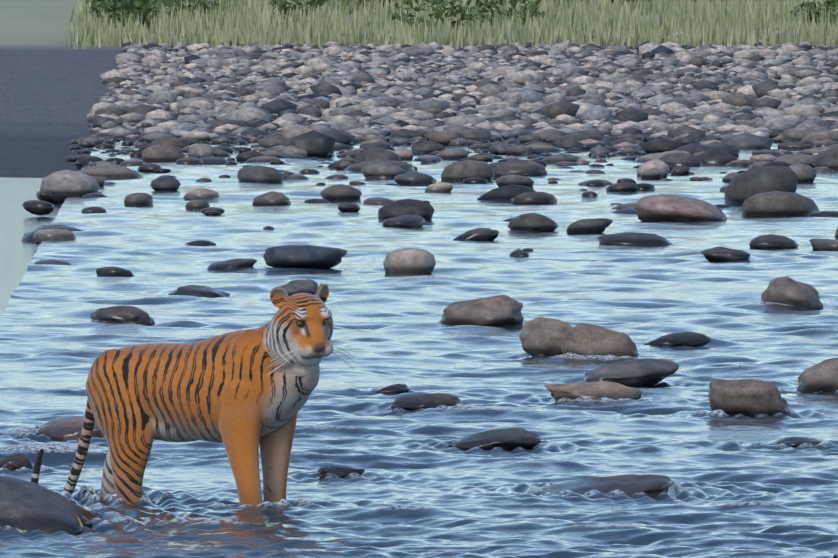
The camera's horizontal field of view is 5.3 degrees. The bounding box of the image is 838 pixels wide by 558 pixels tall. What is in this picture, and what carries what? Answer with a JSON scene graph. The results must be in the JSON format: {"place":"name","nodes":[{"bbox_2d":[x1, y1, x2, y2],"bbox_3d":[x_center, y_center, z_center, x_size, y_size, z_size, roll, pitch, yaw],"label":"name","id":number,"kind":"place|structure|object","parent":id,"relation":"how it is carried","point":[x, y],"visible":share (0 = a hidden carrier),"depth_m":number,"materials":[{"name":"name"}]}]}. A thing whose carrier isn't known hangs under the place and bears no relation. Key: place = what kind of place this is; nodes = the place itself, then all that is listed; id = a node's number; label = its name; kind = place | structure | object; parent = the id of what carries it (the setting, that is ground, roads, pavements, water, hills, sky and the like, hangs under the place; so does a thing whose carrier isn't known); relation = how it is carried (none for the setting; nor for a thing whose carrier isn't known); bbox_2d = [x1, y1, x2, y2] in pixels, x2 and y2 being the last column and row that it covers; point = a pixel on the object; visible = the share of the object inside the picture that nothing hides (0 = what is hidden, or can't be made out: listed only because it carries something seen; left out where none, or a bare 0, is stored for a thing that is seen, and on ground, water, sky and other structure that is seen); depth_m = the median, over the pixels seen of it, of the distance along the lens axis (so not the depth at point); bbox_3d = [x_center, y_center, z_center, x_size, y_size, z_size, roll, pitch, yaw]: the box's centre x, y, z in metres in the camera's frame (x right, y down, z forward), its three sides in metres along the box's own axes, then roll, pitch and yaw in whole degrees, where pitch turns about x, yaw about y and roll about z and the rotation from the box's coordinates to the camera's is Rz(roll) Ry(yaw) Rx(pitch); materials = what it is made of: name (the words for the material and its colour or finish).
{"place":"outdoors","nodes":[
{"label":"outdoors","id":0,"kind":"place"},
{"bbox_2d":[0,139,837,557],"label":"water","id":1,"kind":"structure","parent":0,"point":[746,487],"depth_m":54.57,"materials":[{"name":"blue liquid"}]},
{"bbox_2d":[0,0,837,177],"bbox_3d":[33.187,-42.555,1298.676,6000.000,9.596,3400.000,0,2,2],"label":"ground","id":2,"kind":"structure","parent":0,"point":[52,89],"depth_m":205.12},
{"bbox_2d":[22,29,837,273],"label":"bed stones","id":3,"kind":"object","parent":2,"relation":"on","point":[208,95],"visible":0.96,"depth_m":158.12,"materials":[{"name":"grey stone"}]},
{"bbox_2d":[62,0,837,48],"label":"bank vegetation","id":4,"kind":"object","parent":2,"relation":"on","point":[112,22],"visible":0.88,"depth_m":263.88,"materials":[{"name":"green plant"}]},
{"bbox_2d":[0,177,837,557],"bbox_3d":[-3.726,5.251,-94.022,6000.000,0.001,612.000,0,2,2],"label":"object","id":5,"kind":"structure","parent":0,"point":[18,221],"depth_m":92.58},
{"bbox_2d":[31,284,354,504],"bbox_3d":[-1.057,0.574,40.049,1.758,1.130,0.449,1,2,35],"label":"tiger","id":6,"kind":"object","parent":5,"relation":"on","point":[242,396],"visible":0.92,"depth_m":39.83},
{"bbox_2d":[0,194,837,534],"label":"stones","id":7,"kind":"object","parent":5,"relation":"on","point":[26,506],"visible":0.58,"depth_m":52.41,"materials":[{"name":"grey stone"}]}
]}

